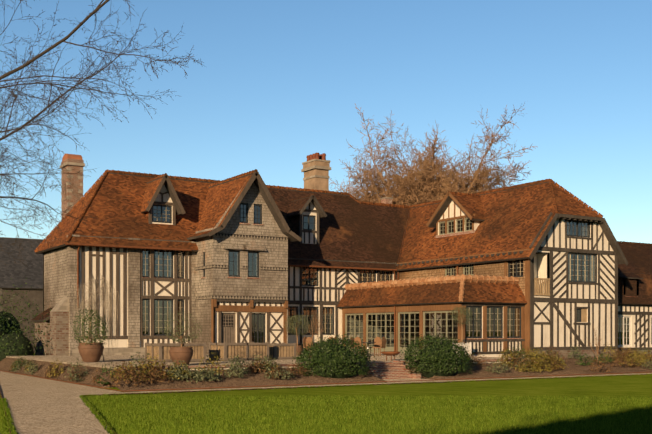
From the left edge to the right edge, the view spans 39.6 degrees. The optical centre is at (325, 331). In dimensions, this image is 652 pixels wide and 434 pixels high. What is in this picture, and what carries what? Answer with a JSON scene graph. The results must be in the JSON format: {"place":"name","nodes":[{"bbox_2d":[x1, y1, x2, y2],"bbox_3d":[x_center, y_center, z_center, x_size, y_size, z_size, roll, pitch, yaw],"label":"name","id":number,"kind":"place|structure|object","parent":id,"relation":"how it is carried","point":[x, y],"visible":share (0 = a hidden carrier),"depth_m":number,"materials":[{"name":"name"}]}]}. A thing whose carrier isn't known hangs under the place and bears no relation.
{"place":"outdoors","nodes":[
{"label":"outdoors","id":0,"kind":"place"},
{"bbox_2d":[284,313,310,355],"bbox_3d":[-1.585,0.174,50.381,1.551,2.350,1.503,0,0,-32],"label":"topiary tree","id":1,"kind":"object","parent":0,"point":[296,333],"depth_m":50.22,"materials":[{"name":"green plant"}]},
{"bbox_2d":[0,353,651,433],"bbox_3d":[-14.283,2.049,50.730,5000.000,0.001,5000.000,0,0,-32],"label":"lawn ground","id":2,"kind":"structure","parent":0,"point":[620,386],"depth_m":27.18,"materials":[{"name":"green plant"}]},
{"bbox_2d":[0,237,43,352],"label":"outbuilding","id":3,"kind":"structure","parent":2,"relation":"on","point":[19,272],"depth_m":85.13,"materials":[{"name":"stone"}]},
{"bbox_2d":[0,278,51,360],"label":"evergreen hedge","id":4,"kind":"object","parent":2,"relation":"on","point":[14,341],"visible":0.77,"depth_m":50.93,"materials":[{"name":"green plant"}]},
{"bbox_2d":[0,0,203,268],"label":"bare tree","id":5,"kind":"object","parent":2,"relation":"on","point":[50,83],"visible":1,"depth_m":28.44,"materials":[{"name":"brown plant"}]},
{"bbox_2d":[0,353,527,385],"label":"terrace","id":6,"kind":"structure","parent":2,"relation":"on","point":[384,369],"depth_m":39.22,"materials":[{"name":"stone"}]},
{"bbox_2d":[70,305,109,361],"bbox_3d":[-10.317,0.103,39.687,1.724,2.493,1.612,0,0,-32],"label":"pot shrub","id":7,"kind":"object","parent":6,"relation":"on","point":[91,351],"visible":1,"depth_m":39.43,"materials":[{"name":"green plant"}]},
{"bbox_2d":[73,273,120,360],"bbox_3d":[-10.411,-0.644,41.081,2.052,3.996,2.187,0,0,-20],"label":"climbing plant","id":8,"kind":"object","parent":6,"relation":"on","point":[94,304],"visible":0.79,"depth_m":41.07,"materials":[{"name":"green plant"}]},
{"bbox_2d":[145,342,205,361],"bbox_3d":[-6.764,0.929,40.683,2.220,0.840,1.820,0,0,-32],"label":"bench","id":9,"kind":"object","parent":6,"relation":"on","point":[153,350],"visible":0.79,"depth_m":40.16,"materials":[{"name":"brown wood"}]},
{"bbox_2d":[162,307,202,364],"bbox_3d":[-5.670,0.186,35.868,1.733,2.326,1.593,0,0,-32],"label":"olive pot","id":10,"kind":"object","parent":6,"relation":"on","point":[182,353],"visible":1,"depth_m":35.71,"materials":[{"name":"green plant"}]},
{"bbox_2d":[209,342,268,360],"bbox_3d":[-4.080,0.929,42.522,2.320,0.840,1.720,0,0,-32],"label":"bench","id":11,"kind":"object","parent":6,"relation":"on","point":[225,351],"visible":0.92,"depth_m":41.81,"materials":[{"name":"brown wood"}]},
{"bbox_2d":[269,343,295,358],"bbox_3d":[-2.267,0.954,44.057,1.220,0.790,1.220,0,0,-32],"label":"planter box","id":12,"kind":"object","parent":6,"relation":"on","point":[282,350],"visible":0.71,"depth_m":43.58,"materials":[{"name":"brown wood"}]},
{"bbox_2d":[307,308,326,356],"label":"potted bare trees","id":13,"kind":"object","parent":6,"relation":"on","point":[313,325],"visible":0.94,"depth_m":45.15,"materials":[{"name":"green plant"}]},
{"bbox_2d":[303,337,385,355],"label":"patio chairs","id":14,"kind":"object","parent":6,"relation":"on","point":[379,343],"visible":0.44,"depth_m":49.55,"materials":[{"name":"brown wood"}]},
{"bbox_2d":[381,351,399,360],"bbox_3d":[2.981,1.145,41.662,0.940,0.412,0.940,0,0,-32],"label":"fire bowl","id":15,"kind":"object","parent":6,"relation":"on","point":[390,353],"visible":0.98,"depth_m":41.44,"materials":[{"name":"brown metal"}]},
{"bbox_2d":[449,306,473,353],"bbox_3d":[7.283,-0.017,48.922,1.294,2.732,1.426,0,0,-32],"label":"potted tree","id":16,"kind":"object","parent":6,"relation":"on","point":[468,346],"visible":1,"depth_m":48.80,"materials":[{"name":"green plant"}]},
{"bbox_2d":[31,182,617,358],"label":"manor house","id":17,"kind":"structure","parent":2,"relation":"on","point":[236,279],"depth_m":53.65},
{"bbox_2d":[60,153,392,222],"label":"chimneys","id":18,"kind":"object","parent":17,"relation":"on","point":[316,168],"visible":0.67,"depth_m":57.74,"materials":[{"name":"brick"}]},
{"bbox_2d":[34,169,628,307],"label":"roof","id":19,"kind":"structure","parent":17,"relation":"attached to","point":[323,224],"depth_m":56.56,"materials":[{"name":"brown tile"}]},
{"bbox_2d":[0,370,650,433],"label":"gravel paths","id":20,"kind":"structure","parent":2,"relation":"on","point":[39,405],"depth_m":28.27,"materials":[{"name":"beige gravel"}]},
{"bbox_2d":[0,373,651,433],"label":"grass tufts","id":21,"kind":"object","parent":2,"relation":"on","point":[12,428],"visible":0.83,"depth_m":24.41,"materials":[{"name":"green plant"}]},
{"bbox_2d":[1,356,651,390],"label":"planting beds","id":22,"kind":"object","parent":2,"relation":"on","point":[259,379],"visible":0.43,"depth_m":35.70,"materials":[{"name":"brown soil"}]},
{"bbox_2d":[288,333,375,378],"bbox_3d":[0.209,1.124,36.511,3.491,2.136,3.228,0,0,-32],"label":"bush","id":23,"kind":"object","parent":22,"relation":"on","point":[329,359],"depth_m":35.73,"materials":[{"name":"green plant"}]},
{"bbox_2d":[399,331,475,378],"bbox_3d":[4.729,1.082,38.860,3.362,2.221,2.992,0,0,-32],"label":"bush","id":24,"kind":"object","parent":22,"relation":"on","point":[440,358],"depth_m":38.17,"materials":[{"name":"green plant"}]},
{"bbox_2d":[9,343,651,386],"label":"bed shrubs","id":25,"kind":"object","parent":2,"relation":"on","point":[551,359],"visible":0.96,"depth_m":35.70,"materials":[{"name":"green plant"}]},
{"bbox_2d":[337,274,526,356],"bbox_3d":[6.126,-0.572,55.889,5.109,5.243,12.725,0,0,-32],"label":"garden room","id":26,"kind":"object","parent":2,"relation":"on","point":[395,313],"visible":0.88,"depth_m":52.03,"materials":[{"name":"brown glass"}]},
{"bbox_2d":[329,103,536,205],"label":"bare tree","id":27,"kind":"object","parent":2,"relation":"on","point":[422,183],"visible":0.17,"depth_m":76.71,"materials":[{"name":"brown plant"}]},
{"bbox_2d":[586,322,600,359],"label":"bare saplings","id":28,"kind":"object","parent":2,"relation":"on","point":[595,342],"visible":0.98,"depth_m":52.61,"materials":[{"name":"brown plant"}]},
{"bbox_2d":[0,0,651,243],"label":"sky","id":29,"kind":"structure","parent":0,"point":[279,83],"materials":[{"name":"blue"}]},
{"bbox_2d":[617,241,651,354],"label":"neighbour house","id":30,"kind":"structure","parent":0,"point":[635,302],"depth_m":60.93,"materials":[{"name":"paint"}]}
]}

